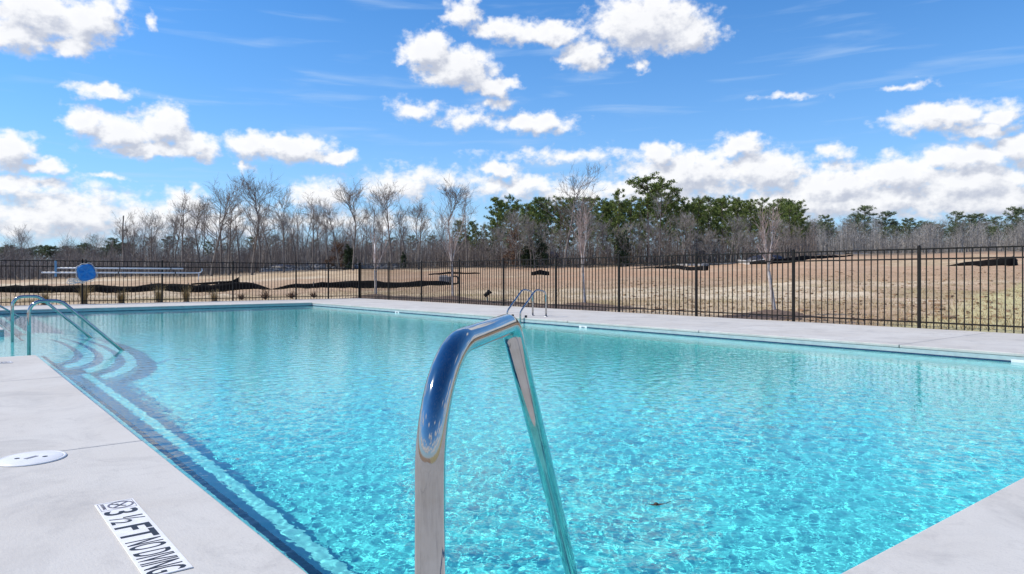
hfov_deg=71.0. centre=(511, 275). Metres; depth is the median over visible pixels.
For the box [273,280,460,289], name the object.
silt fence
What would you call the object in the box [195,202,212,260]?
slender tree
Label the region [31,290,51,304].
ornamental grass
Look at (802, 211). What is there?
pine tree
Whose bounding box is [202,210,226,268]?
slender tree
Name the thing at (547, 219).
pine tree
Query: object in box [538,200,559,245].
pine tree
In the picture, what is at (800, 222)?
pine tree
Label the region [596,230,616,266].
grey tree
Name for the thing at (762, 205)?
pine tree
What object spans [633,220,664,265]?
grey tree
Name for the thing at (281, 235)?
slender tree
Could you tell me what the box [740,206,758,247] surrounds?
pine tree
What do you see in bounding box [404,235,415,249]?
tree
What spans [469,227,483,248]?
pine tree
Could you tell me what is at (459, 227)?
pine tree
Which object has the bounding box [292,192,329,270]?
bare tree
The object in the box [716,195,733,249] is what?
pine tree
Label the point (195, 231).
bare tree
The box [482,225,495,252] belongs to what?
pine tree
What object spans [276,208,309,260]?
slender tree
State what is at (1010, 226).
pine tree
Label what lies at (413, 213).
slender tree
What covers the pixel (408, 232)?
slender tree
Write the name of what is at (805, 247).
thicket
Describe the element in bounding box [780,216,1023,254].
thicket
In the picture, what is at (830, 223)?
pine tree
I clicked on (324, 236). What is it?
slender tree
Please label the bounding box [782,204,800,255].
pine tree
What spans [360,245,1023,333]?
picket fence
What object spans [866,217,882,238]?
grey tree
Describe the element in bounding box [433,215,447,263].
slender tree
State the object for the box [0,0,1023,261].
sky
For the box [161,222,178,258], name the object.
slender tree
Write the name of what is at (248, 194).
bare tree
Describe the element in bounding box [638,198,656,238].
pine tree
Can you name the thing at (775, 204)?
pine tree
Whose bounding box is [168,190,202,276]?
bare tree
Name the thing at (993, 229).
pine tree
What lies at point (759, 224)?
pine tree
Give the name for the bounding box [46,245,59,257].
pine
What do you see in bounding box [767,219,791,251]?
grey tree
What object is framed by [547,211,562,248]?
pine tree
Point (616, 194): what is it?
pine tree
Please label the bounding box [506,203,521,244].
pine tree
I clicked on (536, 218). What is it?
pine tree
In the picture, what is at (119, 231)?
slender tree
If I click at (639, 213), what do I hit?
pine tree
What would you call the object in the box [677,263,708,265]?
kerb
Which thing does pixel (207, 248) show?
tree
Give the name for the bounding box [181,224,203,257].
slender tree
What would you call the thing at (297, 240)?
bare tree
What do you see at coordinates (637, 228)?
grey tree
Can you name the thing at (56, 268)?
pool pole
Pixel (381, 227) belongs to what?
slender tree
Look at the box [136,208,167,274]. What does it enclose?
slender tree
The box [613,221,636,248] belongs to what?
grey tree
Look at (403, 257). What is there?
cedar tree
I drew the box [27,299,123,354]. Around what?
stair rail
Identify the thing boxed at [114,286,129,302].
ornamental grass
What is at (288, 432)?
water
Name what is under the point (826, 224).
pine tree
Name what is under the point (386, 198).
bare tree
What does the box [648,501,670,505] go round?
leaf
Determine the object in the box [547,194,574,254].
pine tree
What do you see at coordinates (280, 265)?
tarpaulin heap
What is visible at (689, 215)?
pine tree
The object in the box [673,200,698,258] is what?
pine tree
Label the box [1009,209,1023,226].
pine tree
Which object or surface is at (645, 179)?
pine tree
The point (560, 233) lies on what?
grey tree
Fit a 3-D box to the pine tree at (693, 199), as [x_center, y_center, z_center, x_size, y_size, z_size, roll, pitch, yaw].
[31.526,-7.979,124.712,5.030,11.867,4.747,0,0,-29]
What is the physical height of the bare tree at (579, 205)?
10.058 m
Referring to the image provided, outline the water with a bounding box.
[0,306,1023,573]
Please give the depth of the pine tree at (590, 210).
108.34 m
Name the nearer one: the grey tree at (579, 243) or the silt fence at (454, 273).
the silt fence at (454, 273)
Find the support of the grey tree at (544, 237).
on the ground at (288, 277)
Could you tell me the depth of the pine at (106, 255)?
225.83 m
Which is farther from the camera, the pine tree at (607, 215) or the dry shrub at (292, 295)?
the pine tree at (607, 215)
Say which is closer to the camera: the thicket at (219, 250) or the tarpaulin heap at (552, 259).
the tarpaulin heap at (552, 259)
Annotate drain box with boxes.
[440,275,456,281]
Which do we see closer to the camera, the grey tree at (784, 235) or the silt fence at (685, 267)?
the silt fence at (685, 267)
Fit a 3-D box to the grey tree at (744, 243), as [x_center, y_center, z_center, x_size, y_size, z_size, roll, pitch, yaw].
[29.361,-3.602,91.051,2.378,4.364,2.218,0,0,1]
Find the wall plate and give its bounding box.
[1011,359,1023,362]
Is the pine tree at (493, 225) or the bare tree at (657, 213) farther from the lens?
the pine tree at (493, 225)
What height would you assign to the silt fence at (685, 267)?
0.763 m
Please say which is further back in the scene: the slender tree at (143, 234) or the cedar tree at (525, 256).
the slender tree at (143, 234)
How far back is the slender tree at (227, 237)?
110.13 m
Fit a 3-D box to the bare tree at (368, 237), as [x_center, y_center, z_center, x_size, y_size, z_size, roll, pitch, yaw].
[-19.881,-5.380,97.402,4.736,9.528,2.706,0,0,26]
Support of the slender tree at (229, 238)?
on the ground at (288, 277)
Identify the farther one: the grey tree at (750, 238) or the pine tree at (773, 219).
the pine tree at (773, 219)
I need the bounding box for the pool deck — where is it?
[0,298,1023,573]
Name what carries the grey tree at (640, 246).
on the ground at (288, 277)
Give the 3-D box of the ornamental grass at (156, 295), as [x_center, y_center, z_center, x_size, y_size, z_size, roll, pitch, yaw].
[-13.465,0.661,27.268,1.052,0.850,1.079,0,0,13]
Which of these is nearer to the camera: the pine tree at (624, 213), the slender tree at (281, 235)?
the slender tree at (281, 235)
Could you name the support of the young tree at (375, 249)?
on the ground at (288, 277)
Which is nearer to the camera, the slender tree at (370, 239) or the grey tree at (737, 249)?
the grey tree at (737, 249)
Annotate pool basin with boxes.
[0,304,1023,361]
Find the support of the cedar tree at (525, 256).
on the ground at (288, 277)
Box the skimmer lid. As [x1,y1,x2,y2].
[0,450,66,466]
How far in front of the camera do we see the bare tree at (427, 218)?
92.87 m
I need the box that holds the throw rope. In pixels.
[66,278,84,283]
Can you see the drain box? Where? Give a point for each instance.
(446, 278)
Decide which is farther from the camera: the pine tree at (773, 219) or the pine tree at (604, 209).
the pine tree at (773, 219)
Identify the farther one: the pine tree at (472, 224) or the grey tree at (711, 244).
the pine tree at (472, 224)
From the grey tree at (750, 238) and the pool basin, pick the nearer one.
the pool basin
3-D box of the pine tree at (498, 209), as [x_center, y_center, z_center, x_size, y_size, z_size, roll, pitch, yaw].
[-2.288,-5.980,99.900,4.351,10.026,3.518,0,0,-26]
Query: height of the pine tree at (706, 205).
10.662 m
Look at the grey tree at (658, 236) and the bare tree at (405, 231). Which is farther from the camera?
the bare tree at (405, 231)
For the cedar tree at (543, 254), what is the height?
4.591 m
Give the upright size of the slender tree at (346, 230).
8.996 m
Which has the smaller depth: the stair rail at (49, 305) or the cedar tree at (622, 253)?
the stair rail at (49, 305)
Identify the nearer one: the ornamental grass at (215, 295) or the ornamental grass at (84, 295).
the ornamental grass at (84, 295)
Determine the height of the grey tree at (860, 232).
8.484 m
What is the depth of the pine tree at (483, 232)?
119.16 m
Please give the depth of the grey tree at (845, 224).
167.87 m
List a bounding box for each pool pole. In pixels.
[41,269,202,279]
[54,261,182,276]
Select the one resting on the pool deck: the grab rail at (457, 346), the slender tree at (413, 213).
the grab rail at (457, 346)
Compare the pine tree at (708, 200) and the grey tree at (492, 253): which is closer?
the grey tree at (492, 253)
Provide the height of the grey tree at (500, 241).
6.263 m
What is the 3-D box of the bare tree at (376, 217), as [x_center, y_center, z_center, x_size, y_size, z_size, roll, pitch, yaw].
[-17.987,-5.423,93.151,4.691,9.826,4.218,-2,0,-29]
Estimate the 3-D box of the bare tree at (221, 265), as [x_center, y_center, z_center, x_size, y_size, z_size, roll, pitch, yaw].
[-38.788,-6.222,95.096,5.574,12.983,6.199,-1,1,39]
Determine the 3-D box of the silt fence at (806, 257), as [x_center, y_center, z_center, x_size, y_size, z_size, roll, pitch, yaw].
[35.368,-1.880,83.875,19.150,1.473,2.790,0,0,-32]
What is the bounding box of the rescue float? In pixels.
[75,259,97,281]
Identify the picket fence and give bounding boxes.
[0,259,359,305]
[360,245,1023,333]
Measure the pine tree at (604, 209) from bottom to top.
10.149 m
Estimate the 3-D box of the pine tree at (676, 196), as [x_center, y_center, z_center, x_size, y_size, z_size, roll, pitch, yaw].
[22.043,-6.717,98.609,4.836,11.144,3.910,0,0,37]
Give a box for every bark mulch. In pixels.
[350,294,643,310]
[714,309,820,319]
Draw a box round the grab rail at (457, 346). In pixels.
[415,314,577,573]
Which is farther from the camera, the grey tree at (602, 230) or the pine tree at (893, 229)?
the pine tree at (893, 229)
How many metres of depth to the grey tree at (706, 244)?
90.27 m
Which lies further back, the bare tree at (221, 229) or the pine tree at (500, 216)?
the pine tree at (500, 216)
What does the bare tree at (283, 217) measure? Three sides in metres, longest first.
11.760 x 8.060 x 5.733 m
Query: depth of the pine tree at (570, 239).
106.59 m
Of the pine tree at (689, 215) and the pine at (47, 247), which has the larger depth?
the pine at (47, 247)
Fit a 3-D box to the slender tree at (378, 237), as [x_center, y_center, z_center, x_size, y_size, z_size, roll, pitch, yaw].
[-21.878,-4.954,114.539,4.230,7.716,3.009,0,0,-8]
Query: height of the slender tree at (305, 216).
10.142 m
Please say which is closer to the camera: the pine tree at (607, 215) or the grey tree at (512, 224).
the grey tree at (512, 224)
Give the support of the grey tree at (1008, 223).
on the ground at (288, 277)
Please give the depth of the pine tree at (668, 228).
113.74 m
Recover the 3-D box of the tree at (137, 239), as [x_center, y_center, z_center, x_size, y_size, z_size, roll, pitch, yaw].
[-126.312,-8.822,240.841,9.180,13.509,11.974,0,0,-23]
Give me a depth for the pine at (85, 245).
216.85 m
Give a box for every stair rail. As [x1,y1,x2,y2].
[0,305,20,316]
[11,295,92,340]
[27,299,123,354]
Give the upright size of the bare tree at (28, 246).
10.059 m
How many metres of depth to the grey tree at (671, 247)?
93.97 m
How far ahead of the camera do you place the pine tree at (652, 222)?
114.67 m
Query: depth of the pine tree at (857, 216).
169.62 m
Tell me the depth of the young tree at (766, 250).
18.10 m
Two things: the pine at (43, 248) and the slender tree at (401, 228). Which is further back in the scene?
the pine at (43, 248)
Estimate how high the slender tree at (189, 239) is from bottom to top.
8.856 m
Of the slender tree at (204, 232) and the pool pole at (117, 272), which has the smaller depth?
the pool pole at (117, 272)
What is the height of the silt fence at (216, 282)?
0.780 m
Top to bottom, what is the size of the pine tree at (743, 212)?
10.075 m
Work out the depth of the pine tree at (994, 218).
172.40 m
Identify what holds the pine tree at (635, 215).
on the ground at (288, 277)
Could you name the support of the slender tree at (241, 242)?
on the ground at (288, 277)
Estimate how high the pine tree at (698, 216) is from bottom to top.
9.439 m
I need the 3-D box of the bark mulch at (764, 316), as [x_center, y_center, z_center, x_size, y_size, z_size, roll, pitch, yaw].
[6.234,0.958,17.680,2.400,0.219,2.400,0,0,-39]
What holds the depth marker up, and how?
on the pool deck
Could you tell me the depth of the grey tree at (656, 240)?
95.34 m
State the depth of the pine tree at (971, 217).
173.80 m
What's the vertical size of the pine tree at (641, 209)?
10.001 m
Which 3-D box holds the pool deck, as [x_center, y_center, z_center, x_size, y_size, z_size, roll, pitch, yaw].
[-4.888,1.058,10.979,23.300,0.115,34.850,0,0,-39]
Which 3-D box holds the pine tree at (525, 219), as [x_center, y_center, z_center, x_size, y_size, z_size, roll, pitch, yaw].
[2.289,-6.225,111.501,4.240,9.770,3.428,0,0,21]
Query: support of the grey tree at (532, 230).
on the ground at (288, 277)
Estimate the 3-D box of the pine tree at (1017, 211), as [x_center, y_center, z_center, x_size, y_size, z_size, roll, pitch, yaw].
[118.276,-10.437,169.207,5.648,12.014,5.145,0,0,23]
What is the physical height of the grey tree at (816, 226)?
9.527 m
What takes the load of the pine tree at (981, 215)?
on the ground at (288, 277)
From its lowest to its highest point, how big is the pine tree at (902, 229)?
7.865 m
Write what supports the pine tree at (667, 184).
on the ground at (288, 277)
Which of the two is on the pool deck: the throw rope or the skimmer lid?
the skimmer lid
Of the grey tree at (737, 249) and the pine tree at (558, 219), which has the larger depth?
the pine tree at (558, 219)
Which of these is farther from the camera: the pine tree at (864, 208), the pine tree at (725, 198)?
the pine tree at (864, 208)
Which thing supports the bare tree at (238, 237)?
on the ground at (288, 277)
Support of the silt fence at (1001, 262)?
on the ground at (288, 277)
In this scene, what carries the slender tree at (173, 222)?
on the ground at (288, 277)
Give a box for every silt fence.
[0,282,270,292]
[192,277,238,284]
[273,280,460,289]
[429,272,479,274]
[532,270,548,274]
[634,265,708,270]
[749,255,850,264]
[950,256,1017,265]
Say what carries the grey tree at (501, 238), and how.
on the ground at (288, 277)
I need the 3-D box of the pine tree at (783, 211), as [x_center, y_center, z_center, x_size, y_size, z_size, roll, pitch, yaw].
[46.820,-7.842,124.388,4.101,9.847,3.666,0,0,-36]
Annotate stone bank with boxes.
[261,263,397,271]
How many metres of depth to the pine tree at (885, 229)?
161.37 m
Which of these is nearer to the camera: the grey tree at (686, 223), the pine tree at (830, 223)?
the grey tree at (686, 223)
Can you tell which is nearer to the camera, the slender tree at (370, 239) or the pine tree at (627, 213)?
the slender tree at (370, 239)
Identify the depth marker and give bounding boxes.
[94,498,192,573]
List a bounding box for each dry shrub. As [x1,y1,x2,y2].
[260,288,269,298]
[286,291,299,298]
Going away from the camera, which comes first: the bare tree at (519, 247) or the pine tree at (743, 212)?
the bare tree at (519, 247)
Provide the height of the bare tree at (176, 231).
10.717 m
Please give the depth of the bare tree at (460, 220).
91.98 m
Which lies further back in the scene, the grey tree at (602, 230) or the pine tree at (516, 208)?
the pine tree at (516, 208)
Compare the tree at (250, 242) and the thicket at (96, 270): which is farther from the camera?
the tree at (250, 242)
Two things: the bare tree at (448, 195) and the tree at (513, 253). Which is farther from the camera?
the tree at (513, 253)
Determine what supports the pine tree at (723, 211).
on the ground at (288, 277)
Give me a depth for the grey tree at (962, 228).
158.89 m
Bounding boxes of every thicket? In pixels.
[0,220,494,279]
[0,236,473,267]
[0,241,437,279]
[444,217,819,267]
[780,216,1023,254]
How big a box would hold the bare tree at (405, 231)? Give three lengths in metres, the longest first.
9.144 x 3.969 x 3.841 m
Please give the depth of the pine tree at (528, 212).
98.04 m
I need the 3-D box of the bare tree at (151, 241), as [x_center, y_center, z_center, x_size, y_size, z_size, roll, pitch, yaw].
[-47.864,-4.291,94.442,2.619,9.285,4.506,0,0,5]
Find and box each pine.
[36,247,47,259]
[41,246,57,257]
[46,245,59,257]
[78,244,95,254]
[99,244,114,257]
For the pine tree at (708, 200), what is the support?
on the ground at (288, 277)
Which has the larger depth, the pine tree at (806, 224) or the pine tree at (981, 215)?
the pine tree at (981, 215)
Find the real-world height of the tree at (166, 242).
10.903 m
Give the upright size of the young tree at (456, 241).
4.306 m
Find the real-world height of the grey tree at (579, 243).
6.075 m
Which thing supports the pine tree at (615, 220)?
on the ground at (288, 277)
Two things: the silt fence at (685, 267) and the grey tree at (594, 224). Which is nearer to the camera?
the silt fence at (685, 267)
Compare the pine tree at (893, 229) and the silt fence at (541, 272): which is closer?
the silt fence at (541, 272)
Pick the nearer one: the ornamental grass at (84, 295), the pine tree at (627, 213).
the ornamental grass at (84, 295)
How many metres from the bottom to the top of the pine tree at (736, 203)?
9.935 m
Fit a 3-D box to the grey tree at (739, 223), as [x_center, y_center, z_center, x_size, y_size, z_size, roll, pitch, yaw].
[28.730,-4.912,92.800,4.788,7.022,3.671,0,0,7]
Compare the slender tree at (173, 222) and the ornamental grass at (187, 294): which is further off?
the slender tree at (173, 222)
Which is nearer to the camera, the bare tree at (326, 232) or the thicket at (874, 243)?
the bare tree at (326, 232)
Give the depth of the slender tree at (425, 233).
108.34 m
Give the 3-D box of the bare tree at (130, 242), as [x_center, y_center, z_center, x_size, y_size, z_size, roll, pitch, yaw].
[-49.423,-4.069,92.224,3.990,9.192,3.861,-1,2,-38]
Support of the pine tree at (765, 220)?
on the ground at (288, 277)
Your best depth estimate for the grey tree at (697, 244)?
94.38 m
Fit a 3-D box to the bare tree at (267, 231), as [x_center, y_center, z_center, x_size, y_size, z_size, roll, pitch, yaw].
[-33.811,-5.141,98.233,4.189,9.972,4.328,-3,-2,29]
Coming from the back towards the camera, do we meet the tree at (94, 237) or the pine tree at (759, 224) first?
the tree at (94, 237)
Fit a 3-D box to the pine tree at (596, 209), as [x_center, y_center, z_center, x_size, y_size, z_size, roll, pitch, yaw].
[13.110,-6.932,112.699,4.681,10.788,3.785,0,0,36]
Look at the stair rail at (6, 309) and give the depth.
19.34 m
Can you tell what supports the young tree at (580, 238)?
on the ground at (288, 277)
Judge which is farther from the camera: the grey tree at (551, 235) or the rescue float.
the grey tree at (551, 235)
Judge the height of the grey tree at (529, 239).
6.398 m
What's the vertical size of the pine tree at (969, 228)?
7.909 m
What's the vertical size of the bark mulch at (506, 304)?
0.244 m
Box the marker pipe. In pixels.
[374,244,374,293]
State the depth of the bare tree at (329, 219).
93.92 m
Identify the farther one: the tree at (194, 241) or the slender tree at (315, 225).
the tree at (194, 241)
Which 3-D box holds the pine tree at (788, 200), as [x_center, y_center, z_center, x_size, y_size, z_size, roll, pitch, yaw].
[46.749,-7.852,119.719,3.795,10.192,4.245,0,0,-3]
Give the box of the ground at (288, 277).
[0,251,1023,333]
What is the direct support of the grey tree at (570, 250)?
on the ground at (288, 277)
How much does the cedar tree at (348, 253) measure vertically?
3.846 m
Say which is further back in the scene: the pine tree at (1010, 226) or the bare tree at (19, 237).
the bare tree at (19, 237)
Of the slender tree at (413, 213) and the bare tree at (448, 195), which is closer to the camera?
the bare tree at (448, 195)
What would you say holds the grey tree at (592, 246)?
on the ground at (288, 277)
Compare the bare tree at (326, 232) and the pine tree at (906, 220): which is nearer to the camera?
the bare tree at (326, 232)
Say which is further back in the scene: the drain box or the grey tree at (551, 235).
the grey tree at (551, 235)
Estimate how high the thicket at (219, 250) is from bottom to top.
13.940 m
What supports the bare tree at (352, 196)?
on the ground at (288, 277)
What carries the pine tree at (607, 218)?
on the ground at (288, 277)
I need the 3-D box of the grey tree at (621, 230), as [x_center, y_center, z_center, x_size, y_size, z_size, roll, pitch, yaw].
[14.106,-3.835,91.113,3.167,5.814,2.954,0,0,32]
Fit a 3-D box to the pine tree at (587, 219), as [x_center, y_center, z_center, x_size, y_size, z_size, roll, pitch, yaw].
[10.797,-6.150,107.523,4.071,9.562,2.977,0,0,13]
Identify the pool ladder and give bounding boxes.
[506,289,547,322]
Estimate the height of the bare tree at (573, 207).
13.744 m
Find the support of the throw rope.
hanging from the rescue float
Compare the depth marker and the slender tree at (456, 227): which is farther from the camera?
the slender tree at (456, 227)
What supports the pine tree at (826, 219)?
on the ground at (288, 277)
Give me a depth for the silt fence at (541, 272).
66.09 m
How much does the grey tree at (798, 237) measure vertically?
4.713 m
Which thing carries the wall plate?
attached to the pool basin
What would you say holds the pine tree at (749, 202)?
on the ground at (288, 277)
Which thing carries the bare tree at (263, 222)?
on the ground at (288, 277)
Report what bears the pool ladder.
attached to the pool deck
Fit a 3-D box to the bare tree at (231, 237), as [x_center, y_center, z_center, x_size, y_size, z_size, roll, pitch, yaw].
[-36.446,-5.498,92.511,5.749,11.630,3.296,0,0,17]
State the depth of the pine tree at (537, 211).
124.67 m
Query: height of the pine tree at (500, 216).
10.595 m
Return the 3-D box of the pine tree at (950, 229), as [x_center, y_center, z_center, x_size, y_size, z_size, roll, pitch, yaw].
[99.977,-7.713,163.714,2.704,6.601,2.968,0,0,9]
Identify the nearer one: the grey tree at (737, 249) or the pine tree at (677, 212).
the grey tree at (737, 249)
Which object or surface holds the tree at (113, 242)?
on the ground at (288, 277)
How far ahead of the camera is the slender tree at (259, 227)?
124.42 m
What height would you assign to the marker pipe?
2.930 m
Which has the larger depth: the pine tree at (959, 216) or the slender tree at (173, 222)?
the pine tree at (959, 216)
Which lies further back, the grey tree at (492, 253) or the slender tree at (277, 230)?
the slender tree at (277, 230)
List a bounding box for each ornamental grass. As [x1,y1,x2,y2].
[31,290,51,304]
[71,282,97,303]
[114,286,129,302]
[152,283,165,302]
[177,286,194,301]
[206,289,220,300]
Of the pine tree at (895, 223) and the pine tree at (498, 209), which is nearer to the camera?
the pine tree at (498, 209)
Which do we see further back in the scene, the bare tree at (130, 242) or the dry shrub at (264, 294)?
the bare tree at (130, 242)
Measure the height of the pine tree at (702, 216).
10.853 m
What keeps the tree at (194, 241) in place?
on the ground at (288, 277)
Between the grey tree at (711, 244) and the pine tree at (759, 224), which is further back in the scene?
the pine tree at (759, 224)
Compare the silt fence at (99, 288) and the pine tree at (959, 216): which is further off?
the pine tree at (959, 216)
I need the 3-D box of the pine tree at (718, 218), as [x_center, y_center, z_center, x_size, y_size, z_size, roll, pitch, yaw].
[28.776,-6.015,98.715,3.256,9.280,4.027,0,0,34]
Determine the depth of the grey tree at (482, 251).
95.07 m
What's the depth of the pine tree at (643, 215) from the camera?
105.98 m
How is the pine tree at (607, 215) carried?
on the ground at (288, 277)
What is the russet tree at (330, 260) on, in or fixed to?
on the ground at (288, 277)
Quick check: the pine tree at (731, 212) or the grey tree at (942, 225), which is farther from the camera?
the grey tree at (942, 225)
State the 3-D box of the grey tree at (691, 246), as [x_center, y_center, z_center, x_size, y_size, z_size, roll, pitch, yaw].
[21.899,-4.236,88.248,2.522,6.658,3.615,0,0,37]
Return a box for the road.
[688,253,868,263]
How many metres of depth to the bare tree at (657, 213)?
89.75 m
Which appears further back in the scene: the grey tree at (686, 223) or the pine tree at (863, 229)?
the pine tree at (863, 229)
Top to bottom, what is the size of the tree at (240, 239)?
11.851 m
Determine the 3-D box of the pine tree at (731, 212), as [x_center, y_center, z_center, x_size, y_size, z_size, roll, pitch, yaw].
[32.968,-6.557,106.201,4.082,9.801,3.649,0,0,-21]
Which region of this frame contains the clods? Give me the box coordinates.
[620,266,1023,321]
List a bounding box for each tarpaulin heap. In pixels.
[270,264,292,268]
[542,252,559,266]
[747,254,783,260]
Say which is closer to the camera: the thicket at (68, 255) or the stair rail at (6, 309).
the stair rail at (6, 309)
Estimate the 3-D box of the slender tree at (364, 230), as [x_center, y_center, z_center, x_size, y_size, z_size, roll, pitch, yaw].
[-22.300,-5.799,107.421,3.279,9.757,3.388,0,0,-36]
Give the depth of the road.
112.72 m
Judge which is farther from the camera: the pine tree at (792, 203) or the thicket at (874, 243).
the thicket at (874, 243)
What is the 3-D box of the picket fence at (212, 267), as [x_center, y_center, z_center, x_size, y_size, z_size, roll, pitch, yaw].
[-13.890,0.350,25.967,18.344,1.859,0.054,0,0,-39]
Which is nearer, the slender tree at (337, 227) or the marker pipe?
the marker pipe
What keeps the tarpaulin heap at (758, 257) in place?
on the ground at (288, 277)
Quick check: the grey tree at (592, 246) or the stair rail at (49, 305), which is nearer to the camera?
the stair rail at (49, 305)
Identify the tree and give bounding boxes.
[3,224,32,257]
[6,230,32,259]
[19,237,35,257]
[81,233,105,253]
[103,237,120,252]
[110,224,133,252]
[111,210,143,276]
[121,231,145,249]
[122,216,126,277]
[124,218,143,271]
[133,211,152,262]
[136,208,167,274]
[139,209,160,275]
[157,209,186,274]
[160,204,194,275]
[160,236,179,250]
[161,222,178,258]
[167,190,216,274]
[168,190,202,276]
[173,222,200,261]
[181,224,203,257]
[183,175,254,275]
[183,234,209,252]
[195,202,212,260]
[198,181,245,274]
[201,241,213,260]
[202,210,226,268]
[208,192,245,274]
[215,214,242,265]
[221,223,246,255]
[222,206,250,272]
[226,170,291,274]
[232,231,249,251]
[238,229,245,252]
[241,191,273,272]
[244,210,270,265]
[246,236,254,259]
[251,208,276,262]
[256,186,306,272]
[258,209,295,264]
[271,216,290,252]
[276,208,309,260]
[288,201,304,266]
[290,203,326,261]
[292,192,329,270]
[304,203,329,259]
[311,197,356,269]
[313,209,337,260]
[319,226,335,255]
[322,241,348,267]
[327,212,346,253]
[331,178,380,269]
[335,214,357,251]
[342,244,357,269]
[354,198,394,262]
[354,204,374,261]
[356,202,376,263]
[358,223,378,262]
[361,179,418,269]
[365,224,390,293]
[367,222,386,251]
[371,209,395,254]
[390,205,412,261]
[393,210,409,250]
[398,227,413,245]
[399,201,430,246]
[400,252,407,266]
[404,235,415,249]
[406,198,434,268]
[420,217,429,247]
[427,170,476,269]
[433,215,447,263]
[437,203,467,295]
[447,217,463,241]
[452,220,469,244]
[453,191,477,267]
[464,221,478,265]
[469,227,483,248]
[473,222,492,267]
[479,224,507,265]
[479,225,489,249]
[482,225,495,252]
[483,197,509,265]
[488,227,512,256]
[489,200,511,245]
[489,203,508,251]
[490,225,511,259]
[498,194,523,264]
[499,208,530,258]
[500,228,526,266]
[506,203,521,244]
[507,215,530,267]
[516,221,541,258]
[517,202,541,263]
[518,241,538,267]
[519,205,533,242]
[520,218,546,267]
[525,207,545,236]
[528,236,550,267]
[530,198,551,241]
[532,196,549,236]
[533,197,556,245]
[536,222,553,253]
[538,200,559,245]
[539,220,558,266]
[540,162,607,267]
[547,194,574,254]
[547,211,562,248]
[552,225,571,267]
[554,197,581,250]
[557,205,572,253]
[561,193,597,267]
[561,196,582,243]
[562,238,576,266]
[568,224,593,267]
[569,212,601,256]
[572,195,595,301]
[572,196,599,242]
[575,203,595,235]
[586,235,601,262]
[588,196,614,262]
[589,198,606,248]
[590,217,621,259]
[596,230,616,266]
[597,201,614,235]
[598,206,615,241]
[604,188,632,263]
[609,201,627,247]
[611,225,632,266]
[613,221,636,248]
[614,230,633,266]
[617,197,645,264]
[617,199,637,230]
[618,204,633,237]
[623,220,647,254]
[625,171,667,260]
[628,204,651,261]
[632,205,651,230]
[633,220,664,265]
[634,235,645,264]
[637,190,678,265]
[637,208,653,255]
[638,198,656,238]
[640,176,688,258]
[646,224,666,264]
[649,201,665,245]
[650,201,675,253]
[650,223,669,254]
[657,186,690,249]
[661,211,674,250]
[665,234,680,265]
[668,206,688,261]
[671,208,697,265]
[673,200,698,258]
[679,217,701,265]
[684,202,695,235]
[686,198,711,242]
[688,195,703,241]
[688,201,709,235]
[689,233,702,253]
[694,196,722,242]
[698,195,724,252]
[698,231,717,265]
[707,230,716,264]
[709,197,730,260]
[709,199,733,258]
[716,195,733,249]
[718,214,752,261]
[722,200,747,257]
[726,195,749,252]
[732,230,744,263]
[736,201,752,240]
[738,233,752,254]
[739,199,761,246]
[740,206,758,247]
[743,230,764,255]
[747,204,766,250]
[750,197,774,251]
[752,198,781,309]
[758,209,776,237]
[764,197,787,254]
[767,202,783,249]
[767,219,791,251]
[767,221,790,257]
[777,202,788,247]
[779,198,806,240]
[781,201,804,231]
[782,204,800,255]
[787,225,809,251]
[788,199,810,242]
[792,215,808,250]
[804,221,812,235]
[808,217,821,232]
[816,214,834,247]
[817,221,833,234]
[823,222,836,239]
[834,216,855,244]
[843,213,867,230]
[852,205,877,224]
[853,221,865,243]
[858,224,872,236]
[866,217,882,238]
[874,210,897,229]
[878,226,892,238]
[888,221,904,243]
[888,225,898,242]
[898,221,911,241]
[901,218,921,233]
[934,218,956,243]
[943,228,955,240]
[945,210,968,245]
[950,222,963,240]
[954,217,971,251]
[960,214,977,237]
[962,223,977,234]
[970,213,990,232]
[986,216,1005,241]
[990,226,1003,243]
[994,220,1014,242]
[999,206,1023,232]
[1001,224,1016,239]
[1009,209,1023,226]
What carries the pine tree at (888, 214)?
on the ground at (288, 277)
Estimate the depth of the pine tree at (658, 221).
114.25 m
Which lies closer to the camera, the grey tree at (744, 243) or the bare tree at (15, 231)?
the grey tree at (744, 243)
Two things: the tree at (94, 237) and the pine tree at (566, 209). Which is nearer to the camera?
the pine tree at (566, 209)
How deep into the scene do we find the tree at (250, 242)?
249.10 m
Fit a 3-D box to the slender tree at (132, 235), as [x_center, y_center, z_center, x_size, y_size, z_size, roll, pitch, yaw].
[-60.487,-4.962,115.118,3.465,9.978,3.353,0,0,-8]
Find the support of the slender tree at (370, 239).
on the ground at (288, 277)
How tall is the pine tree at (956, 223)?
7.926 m
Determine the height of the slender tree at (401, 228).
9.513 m
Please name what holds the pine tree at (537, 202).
on the ground at (288, 277)

